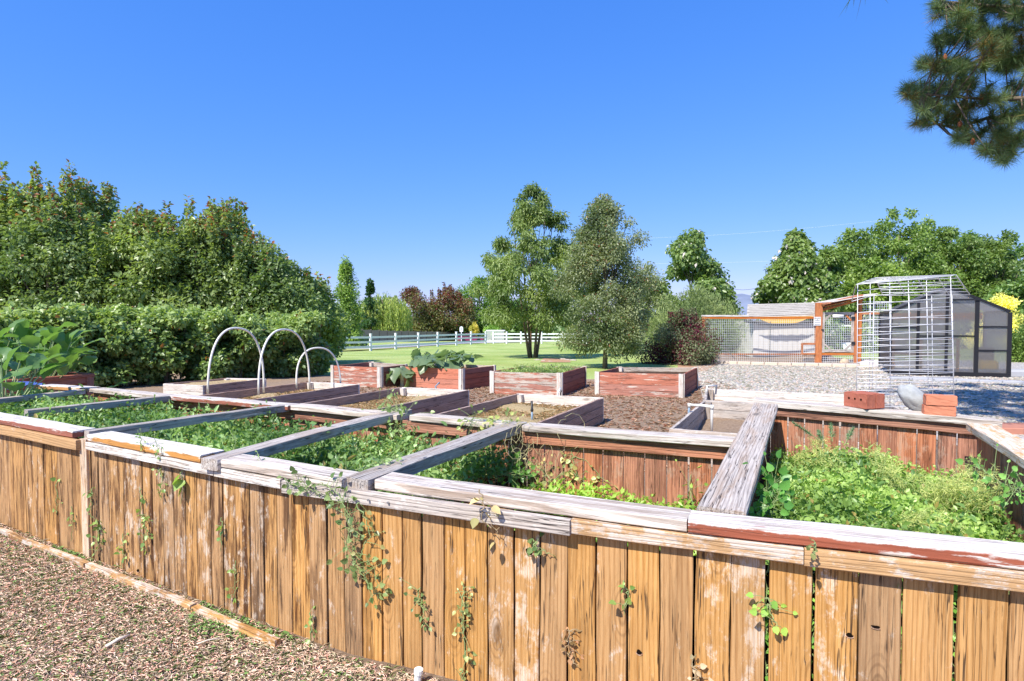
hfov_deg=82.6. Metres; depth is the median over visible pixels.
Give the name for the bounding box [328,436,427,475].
vine
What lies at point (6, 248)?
fruit tree
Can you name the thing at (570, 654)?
vine
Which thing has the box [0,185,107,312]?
fruit tree
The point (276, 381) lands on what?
mulch ground
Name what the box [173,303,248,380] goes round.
berry bush
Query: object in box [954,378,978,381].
edging paver
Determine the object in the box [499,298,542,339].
shade tree
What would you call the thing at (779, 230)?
power line
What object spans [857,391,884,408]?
brick
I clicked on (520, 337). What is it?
rail fence
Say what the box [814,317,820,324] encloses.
warning sign
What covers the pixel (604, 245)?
pear tree
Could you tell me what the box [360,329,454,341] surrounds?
panel wall
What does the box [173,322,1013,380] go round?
lawn
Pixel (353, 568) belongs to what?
vine
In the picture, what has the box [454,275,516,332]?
shade tree
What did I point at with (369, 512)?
vine
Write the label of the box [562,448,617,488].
vine
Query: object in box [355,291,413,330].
willow tree
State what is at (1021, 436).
gravel ground
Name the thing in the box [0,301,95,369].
berry bush
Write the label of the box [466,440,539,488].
vine
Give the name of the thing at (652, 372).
box soil
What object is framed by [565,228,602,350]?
young tree
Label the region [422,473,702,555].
weed mat
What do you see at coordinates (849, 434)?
needle sprig
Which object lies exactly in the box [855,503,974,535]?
feathery fern
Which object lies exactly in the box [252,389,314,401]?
box soil
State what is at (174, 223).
fruit tree
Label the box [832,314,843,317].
light fitting
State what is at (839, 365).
edging paver
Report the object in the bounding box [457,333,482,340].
parked car
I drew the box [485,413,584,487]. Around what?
tangled stems
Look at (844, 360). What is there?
garden stone
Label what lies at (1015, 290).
shade tree
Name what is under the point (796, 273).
catalpa tree
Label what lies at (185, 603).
edging timber
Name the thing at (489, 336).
picket gate
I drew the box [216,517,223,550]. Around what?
vine
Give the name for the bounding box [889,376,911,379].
edging paver
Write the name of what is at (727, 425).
box soil
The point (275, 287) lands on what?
fruit tree
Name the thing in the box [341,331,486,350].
rail fence
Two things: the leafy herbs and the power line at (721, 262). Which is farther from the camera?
the power line at (721, 262)
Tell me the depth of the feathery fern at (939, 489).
3.32 m
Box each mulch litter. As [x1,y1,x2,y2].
[0,523,455,680]
[300,381,740,476]
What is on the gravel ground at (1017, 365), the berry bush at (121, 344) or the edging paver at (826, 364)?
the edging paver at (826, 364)
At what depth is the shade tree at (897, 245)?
45.84 m
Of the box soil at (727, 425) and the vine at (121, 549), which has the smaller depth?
the vine at (121, 549)
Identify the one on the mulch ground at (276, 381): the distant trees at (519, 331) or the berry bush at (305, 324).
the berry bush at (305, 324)
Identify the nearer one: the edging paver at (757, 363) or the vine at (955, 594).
the vine at (955, 594)
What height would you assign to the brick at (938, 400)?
0.081 m
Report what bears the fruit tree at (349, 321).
on the lawn at (503, 355)
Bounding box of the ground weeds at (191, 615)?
[0,531,401,680]
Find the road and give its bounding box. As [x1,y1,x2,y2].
[352,341,575,348]
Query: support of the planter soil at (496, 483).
in the picket planter
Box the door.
[821,312,854,352]
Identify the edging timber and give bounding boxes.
[0,527,88,568]
[85,562,195,612]
[191,604,280,648]
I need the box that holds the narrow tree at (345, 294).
[332,254,372,346]
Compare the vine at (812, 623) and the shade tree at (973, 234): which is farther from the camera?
the shade tree at (973, 234)
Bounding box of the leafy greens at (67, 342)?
[0,321,106,391]
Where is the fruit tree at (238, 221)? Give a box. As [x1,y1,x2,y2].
[146,196,257,307]
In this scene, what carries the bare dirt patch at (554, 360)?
on the lawn at (503, 355)
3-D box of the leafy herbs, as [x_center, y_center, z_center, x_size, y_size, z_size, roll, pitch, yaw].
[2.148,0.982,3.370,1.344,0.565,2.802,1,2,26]
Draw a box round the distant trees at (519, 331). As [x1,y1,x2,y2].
[380,312,609,340]
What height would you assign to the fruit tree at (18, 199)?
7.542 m
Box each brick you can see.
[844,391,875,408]
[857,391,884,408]
[921,404,955,416]
[923,394,957,406]
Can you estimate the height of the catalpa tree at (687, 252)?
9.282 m
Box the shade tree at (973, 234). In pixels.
[938,229,1016,295]
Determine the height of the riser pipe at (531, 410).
0.319 m
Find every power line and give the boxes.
[638,220,880,238]
[656,261,761,263]
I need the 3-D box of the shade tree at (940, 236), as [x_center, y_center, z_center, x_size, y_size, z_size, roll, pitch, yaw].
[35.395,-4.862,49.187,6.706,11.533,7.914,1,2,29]
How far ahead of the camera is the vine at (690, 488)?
3.71 m
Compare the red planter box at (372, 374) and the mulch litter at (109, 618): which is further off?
the red planter box at (372, 374)
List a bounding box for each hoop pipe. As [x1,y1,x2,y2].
[207,327,264,393]
[258,329,310,394]
[295,347,340,387]
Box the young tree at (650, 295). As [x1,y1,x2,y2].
[629,256,676,352]
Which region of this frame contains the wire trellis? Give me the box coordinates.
[851,274,969,410]
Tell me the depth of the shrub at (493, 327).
103.17 m
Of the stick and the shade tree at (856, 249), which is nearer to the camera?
the stick
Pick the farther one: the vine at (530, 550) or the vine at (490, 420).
the vine at (490, 420)
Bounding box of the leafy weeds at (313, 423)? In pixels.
[2,383,506,497]
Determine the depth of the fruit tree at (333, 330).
23.01 m
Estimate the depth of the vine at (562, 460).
4.07 m
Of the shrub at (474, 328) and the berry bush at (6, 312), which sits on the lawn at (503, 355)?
the shrub at (474, 328)
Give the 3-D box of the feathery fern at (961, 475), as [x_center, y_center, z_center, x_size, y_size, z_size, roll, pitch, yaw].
[2.617,0.943,3.457,0.752,0.491,0.546,0,2,0]
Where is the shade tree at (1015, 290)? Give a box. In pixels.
[982,266,1023,330]
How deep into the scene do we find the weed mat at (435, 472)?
4.41 m
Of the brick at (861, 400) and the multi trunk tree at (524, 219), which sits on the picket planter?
the brick at (861, 400)
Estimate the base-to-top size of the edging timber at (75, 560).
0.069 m
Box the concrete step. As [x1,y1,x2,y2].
[1011,369,1023,376]
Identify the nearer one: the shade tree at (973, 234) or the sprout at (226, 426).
the sprout at (226, 426)
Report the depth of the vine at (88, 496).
3.86 m
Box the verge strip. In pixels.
[338,341,561,350]
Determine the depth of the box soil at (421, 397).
9.94 m
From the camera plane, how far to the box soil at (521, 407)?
8.70 m
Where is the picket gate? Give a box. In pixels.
[486,330,504,342]
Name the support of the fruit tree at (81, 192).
on the lawn at (503, 355)
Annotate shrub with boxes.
[469,322,479,332]
[483,323,499,336]
[616,336,649,353]
[634,307,722,365]
[642,283,748,355]
[706,309,752,352]
[987,292,1023,333]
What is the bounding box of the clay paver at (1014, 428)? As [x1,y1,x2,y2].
[1002,422,1023,433]
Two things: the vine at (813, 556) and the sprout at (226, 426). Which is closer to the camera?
the vine at (813, 556)
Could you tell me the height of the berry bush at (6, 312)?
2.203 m
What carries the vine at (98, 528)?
attached to the picket planter
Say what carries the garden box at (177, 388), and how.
on the mulch ground at (276, 381)
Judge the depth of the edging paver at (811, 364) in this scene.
22.71 m
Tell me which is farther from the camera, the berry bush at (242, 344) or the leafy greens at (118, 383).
the berry bush at (242, 344)
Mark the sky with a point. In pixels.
(397, 138)
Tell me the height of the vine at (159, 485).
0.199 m
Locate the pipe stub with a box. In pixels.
[414,666,422,680]
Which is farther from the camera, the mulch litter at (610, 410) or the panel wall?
the panel wall
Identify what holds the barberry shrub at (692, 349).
on the bare dirt patch at (691, 366)
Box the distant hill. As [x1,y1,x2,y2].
[653,294,758,319]
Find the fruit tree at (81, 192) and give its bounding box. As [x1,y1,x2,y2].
[19,159,126,301]
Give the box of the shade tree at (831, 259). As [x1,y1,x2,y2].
[817,244,864,339]
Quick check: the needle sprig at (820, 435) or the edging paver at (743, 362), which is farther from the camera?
the edging paver at (743, 362)
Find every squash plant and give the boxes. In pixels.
[386,366,419,386]
[409,348,482,373]
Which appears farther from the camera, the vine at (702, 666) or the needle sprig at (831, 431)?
the needle sprig at (831, 431)
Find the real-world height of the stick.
0.025 m
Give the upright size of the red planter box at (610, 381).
0.509 m
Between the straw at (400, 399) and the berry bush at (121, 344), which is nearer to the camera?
the straw at (400, 399)
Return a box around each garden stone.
[839,358,849,362]
[858,360,871,364]
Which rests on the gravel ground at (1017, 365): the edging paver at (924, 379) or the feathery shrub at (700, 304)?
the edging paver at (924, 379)
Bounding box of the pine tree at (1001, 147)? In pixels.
[841,0,1023,171]
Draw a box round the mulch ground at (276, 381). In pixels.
[0,373,956,680]
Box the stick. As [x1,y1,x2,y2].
[105,634,130,647]
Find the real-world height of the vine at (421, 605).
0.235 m
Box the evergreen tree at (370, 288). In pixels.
[358,277,378,329]
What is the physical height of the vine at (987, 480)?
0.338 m
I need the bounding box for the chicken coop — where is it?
[733,303,814,356]
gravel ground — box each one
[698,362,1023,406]
[900,407,1023,444]
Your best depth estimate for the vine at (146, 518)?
3.57 m
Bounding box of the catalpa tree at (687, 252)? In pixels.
[647,227,743,349]
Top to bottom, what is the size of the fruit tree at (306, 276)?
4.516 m
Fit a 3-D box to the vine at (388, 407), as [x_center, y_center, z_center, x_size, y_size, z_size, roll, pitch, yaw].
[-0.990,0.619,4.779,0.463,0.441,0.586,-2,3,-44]
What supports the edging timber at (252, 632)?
on the mulch ground at (276, 381)
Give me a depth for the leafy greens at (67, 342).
8.07 m
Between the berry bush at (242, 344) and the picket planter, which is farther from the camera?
the berry bush at (242, 344)
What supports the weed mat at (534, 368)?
on the box soil
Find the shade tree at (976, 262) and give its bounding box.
[902,225,1014,298]
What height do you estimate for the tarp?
0.073 m
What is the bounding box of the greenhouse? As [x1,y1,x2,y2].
[878,286,1012,377]
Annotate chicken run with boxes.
[701,293,888,362]
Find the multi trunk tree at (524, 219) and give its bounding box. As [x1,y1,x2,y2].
[467,181,596,357]
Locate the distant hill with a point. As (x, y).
(745, 300)
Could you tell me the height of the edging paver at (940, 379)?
0.070 m
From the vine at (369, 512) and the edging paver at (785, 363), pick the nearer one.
the vine at (369, 512)
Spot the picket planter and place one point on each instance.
(278, 544)
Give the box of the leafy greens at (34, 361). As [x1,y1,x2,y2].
[0,345,67,407]
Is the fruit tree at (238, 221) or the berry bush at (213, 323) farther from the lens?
the fruit tree at (238, 221)
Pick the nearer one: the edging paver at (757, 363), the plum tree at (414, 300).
the edging paver at (757, 363)
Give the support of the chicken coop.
on the gravel ground at (1017, 365)
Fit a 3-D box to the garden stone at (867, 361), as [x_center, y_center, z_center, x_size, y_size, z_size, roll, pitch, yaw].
[14.347,0.904,23.537,0.737,0.215,0.443,0,2,0]
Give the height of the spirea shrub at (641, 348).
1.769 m
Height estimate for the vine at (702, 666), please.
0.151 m
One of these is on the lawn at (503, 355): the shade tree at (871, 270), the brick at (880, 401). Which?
the shade tree at (871, 270)
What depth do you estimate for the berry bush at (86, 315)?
13.58 m
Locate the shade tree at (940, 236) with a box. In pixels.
[899,214,985,297]
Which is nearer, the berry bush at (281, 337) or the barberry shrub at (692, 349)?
the berry bush at (281, 337)
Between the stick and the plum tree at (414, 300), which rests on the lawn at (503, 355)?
the plum tree at (414, 300)
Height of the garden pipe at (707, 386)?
0.197 m
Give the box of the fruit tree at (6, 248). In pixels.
[0,183,39,308]
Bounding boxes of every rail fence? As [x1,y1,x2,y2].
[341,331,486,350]
[492,332,588,343]
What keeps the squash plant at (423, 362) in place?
on the box soil
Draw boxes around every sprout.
[135,430,146,450]
[150,432,162,459]
[225,425,237,449]
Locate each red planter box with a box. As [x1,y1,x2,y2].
[330,362,407,387]
[400,364,495,389]
[490,366,586,395]
[595,367,697,397]
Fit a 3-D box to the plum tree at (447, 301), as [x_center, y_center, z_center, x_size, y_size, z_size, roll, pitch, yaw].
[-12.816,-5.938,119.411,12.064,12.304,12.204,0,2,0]
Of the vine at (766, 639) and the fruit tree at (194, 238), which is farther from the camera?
the fruit tree at (194, 238)
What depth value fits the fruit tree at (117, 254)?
19.69 m
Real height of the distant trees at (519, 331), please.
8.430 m
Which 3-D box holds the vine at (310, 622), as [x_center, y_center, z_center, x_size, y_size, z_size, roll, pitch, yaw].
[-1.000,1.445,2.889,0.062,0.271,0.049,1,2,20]
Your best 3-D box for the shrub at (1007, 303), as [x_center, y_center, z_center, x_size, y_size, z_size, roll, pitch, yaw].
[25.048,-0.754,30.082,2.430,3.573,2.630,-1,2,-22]
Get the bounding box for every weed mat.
[0,381,518,516]
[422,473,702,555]
[500,363,579,372]
[756,441,1023,585]
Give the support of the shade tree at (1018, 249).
on the lawn at (503, 355)
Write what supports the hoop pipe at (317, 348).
attached to the garden box at (331, 390)
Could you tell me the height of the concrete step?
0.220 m
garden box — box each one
[163,378,265,397]
[198,382,359,403]
[304,387,468,434]
[438,393,603,460]
[669,401,877,466]
[704,388,902,429]
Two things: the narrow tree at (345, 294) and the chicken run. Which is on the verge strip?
the narrow tree at (345, 294)
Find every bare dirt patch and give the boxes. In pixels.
[541,358,569,361]
[678,363,719,371]
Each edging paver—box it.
[724,361,737,363]
[737,361,750,363]
[751,361,764,364]
[765,362,777,364]
[778,362,791,365]
[792,363,804,365]
[805,363,818,365]
[819,363,831,366]
[832,363,845,366]
[846,364,858,366]
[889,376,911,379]
[912,378,933,380]
[933,378,955,381]
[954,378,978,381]
[976,379,1001,382]
[1000,380,1023,383]
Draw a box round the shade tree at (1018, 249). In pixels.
[1002,238,1023,283]
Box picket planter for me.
[0,384,1023,680]
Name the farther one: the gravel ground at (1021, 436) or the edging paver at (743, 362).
the edging paver at (743, 362)
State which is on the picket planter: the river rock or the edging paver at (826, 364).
the river rock
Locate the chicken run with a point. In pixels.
(819, 345)
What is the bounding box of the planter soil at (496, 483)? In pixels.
[282,452,523,503]
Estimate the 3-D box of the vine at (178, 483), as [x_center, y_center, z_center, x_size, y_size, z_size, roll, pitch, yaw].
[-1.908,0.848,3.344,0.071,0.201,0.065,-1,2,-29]
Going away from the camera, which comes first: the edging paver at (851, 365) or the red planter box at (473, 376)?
the red planter box at (473, 376)
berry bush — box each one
[0,301,36,346]
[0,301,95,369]
[44,301,130,386]
[91,302,169,387]
[128,301,205,383]
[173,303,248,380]
[219,311,276,377]
[251,310,310,377]
[274,307,336,376]
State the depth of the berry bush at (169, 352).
14.61 m
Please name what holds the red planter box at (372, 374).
on the mulch ground at (276, 381)
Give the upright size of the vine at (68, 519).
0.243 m
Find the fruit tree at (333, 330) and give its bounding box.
[300,271,354,359]
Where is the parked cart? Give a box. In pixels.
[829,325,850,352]
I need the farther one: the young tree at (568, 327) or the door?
the young tree at (568, 327)
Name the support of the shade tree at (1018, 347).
on the lawn at (503, 355)
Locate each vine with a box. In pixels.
[50,477,59,512]
[66,506,75,536]
[82,487,97,523]
[86,521,105,556]
[114,532,128,567]
[136,488,149,524]
[137,516,152,554]
[151,468,167,500]
[172,470,185,503]
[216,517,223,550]
[225,561,238,603]
[276,466,333,505]
[304,606,316,643]
[311,472,391,608]
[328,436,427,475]
[349,502,387,597]
[361,388,434,439]
[399,578,431,631]
[452,581,476,680]
[456,404,544,488]
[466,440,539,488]
[469,489,500,548]
[523,450,597,492]
[527,533,556,558]
[559,627,584,666]
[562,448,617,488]
[609,580,634,615]
[675,459,707,507]
[687,654,712,680]
[742,449,796,516]
[746,592,797,635]
[757,560,769,680]
[806,537,817,559]
[811,569,814,677]
[897,582,902,680]
[952,584,957,680]
[955,443,1023,511]
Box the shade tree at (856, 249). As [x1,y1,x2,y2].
[830,225,917,302]
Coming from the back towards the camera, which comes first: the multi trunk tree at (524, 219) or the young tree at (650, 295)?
the young tree at (650, 295)
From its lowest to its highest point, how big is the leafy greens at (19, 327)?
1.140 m
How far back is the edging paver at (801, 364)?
22.93 m
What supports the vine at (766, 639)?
attached to the picket planter
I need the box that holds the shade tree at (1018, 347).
[1011,321,1023,361]
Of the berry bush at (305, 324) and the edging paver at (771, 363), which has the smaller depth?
the berry bush at (305, 324)
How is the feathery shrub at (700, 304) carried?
on the lawn at (503, 355)
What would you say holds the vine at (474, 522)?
attached to the picket planter
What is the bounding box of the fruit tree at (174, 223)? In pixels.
[98,200,206,306]
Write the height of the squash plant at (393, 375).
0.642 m
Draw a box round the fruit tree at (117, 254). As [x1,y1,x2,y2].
[52,206,193,309]
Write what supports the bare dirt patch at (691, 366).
on the lawn at (503, 355)
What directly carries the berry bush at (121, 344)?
on the mulch ground at (276, 381)
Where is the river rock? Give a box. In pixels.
[897,384,923,410]
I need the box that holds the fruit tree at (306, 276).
[244,253,332,336]
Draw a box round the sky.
[0,0,1023,316]
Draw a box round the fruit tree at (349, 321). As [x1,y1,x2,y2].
[330,295,354,352]
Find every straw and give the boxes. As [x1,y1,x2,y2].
[237,389,321,402]
[340,394,428,409]
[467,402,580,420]
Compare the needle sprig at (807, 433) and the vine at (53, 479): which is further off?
the needle sprig at (807, 433)
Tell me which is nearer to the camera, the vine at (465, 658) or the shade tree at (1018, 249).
the vine at (465, 658)
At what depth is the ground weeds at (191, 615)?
3.00 m
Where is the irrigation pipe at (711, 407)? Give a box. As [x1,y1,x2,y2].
[688,403,713,430]
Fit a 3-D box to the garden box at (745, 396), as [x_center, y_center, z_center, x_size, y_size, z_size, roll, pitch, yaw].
[4.410,1.102,9.217,2.740,0.396,1.692,1,2,24]
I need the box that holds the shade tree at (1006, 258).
[958,229,1023,299]
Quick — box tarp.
[4,381,44,387]
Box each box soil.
[185,380,247,384]
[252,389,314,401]
[341,396,431,408]
[477,403,572,422]
[615,371,685,373]
[698,418,858,441]
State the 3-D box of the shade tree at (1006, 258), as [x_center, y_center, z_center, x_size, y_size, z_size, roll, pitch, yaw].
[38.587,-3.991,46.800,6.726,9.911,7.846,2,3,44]
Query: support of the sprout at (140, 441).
on the picket planter
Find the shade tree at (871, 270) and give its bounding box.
[835,254,920,352]
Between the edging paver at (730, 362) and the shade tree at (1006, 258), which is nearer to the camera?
the edging paver at (730, 362)
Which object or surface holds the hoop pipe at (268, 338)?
attached to the garden box at (331, 390)
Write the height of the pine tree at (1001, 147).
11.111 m
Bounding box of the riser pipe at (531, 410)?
[531,401,532,419]
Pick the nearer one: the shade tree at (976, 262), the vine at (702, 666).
the vine at (702, 666)
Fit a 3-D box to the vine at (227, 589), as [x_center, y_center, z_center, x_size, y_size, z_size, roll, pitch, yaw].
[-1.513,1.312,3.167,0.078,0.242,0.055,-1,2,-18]
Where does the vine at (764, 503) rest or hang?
attached to the picket planter
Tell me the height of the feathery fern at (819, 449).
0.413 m
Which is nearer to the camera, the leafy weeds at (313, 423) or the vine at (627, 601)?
the vine at (627, 601)
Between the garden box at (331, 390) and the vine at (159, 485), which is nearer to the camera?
the vine at (159, 485)
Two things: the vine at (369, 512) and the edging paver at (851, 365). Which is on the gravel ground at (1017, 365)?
the edging paver at (851, 365)
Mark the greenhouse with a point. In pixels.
(982, 337)
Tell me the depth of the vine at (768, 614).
2.10 m
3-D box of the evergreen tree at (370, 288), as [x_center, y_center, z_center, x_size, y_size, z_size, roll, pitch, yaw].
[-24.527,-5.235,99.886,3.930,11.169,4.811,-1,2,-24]
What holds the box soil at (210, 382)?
in the garden box at (177, 388)
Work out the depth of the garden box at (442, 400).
9.72 m
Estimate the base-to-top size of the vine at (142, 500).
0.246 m
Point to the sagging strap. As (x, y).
(790, 324)
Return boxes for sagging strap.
[744,320,812,325]
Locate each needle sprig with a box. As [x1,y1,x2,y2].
[791,421,818,439]
[817,429,824,442]
[827,423,835,441]
[845,427,854,444]
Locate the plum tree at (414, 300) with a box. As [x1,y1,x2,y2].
[390,285,444,331]
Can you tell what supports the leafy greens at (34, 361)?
on the weed mat at (435, 472)
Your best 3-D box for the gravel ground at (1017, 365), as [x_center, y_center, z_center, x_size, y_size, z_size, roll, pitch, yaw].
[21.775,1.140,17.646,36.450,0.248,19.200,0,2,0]
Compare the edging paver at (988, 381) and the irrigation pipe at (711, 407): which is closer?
the irrigation pipe at (711, 407)
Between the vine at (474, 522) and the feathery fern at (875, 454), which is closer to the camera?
the vine at (474, 522)
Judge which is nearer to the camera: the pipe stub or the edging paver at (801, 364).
the pipe stub
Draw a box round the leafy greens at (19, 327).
[0,319,49,378]
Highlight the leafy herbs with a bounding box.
[759,444,1023,569]
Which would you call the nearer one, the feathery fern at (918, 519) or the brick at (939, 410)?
the feathery fern at (918, 519)
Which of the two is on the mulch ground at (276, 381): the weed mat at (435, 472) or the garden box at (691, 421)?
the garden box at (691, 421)
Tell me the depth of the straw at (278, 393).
10.82 m
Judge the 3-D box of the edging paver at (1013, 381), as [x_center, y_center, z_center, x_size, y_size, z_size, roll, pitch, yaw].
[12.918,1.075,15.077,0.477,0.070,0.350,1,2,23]
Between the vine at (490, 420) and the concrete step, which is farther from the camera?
the concrete step
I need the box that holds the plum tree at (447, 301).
[423,282,477,340]
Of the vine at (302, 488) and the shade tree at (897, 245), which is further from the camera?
the shade tree at (897, 245)
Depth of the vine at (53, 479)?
4.10 m
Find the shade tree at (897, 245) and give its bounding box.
[858,206,963,303]
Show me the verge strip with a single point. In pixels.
(424, 346)
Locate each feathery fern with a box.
[788,436,843,470]
[816,442,910,492]
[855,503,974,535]
[876,452,1009,515]
[913,471,1003,519]
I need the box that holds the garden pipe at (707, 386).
[705,385,717,394]
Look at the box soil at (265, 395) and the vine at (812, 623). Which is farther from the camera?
the box soil at (265, 395)
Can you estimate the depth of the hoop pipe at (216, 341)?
9.59 m
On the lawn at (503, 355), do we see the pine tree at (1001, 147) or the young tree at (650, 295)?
the young tree at (650, 295)
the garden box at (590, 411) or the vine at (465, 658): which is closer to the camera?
the vine at (465, 658)
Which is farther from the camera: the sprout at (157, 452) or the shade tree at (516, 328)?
the shade tree at (516, 328)
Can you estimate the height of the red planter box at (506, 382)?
0.511 m
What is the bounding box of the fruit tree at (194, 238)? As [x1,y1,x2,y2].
[129,194,267,317]
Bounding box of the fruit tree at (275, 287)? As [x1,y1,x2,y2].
[203,227,326,320]
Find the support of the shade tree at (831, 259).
on the lawn at (503, 355)
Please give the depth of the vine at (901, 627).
2.01 m
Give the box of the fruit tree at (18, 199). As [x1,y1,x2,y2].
[0,161,74,306]
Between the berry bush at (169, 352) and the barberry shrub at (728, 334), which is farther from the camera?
the barberry shrub at (728, 334)
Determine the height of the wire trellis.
2.081 m
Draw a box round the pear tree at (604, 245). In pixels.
[547,193,665,368]
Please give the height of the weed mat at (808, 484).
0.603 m
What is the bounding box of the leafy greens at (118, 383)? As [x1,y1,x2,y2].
[70,382,126,398]
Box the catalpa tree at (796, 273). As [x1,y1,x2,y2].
[750,227,855,352]
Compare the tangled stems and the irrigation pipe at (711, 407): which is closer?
the tangled stems

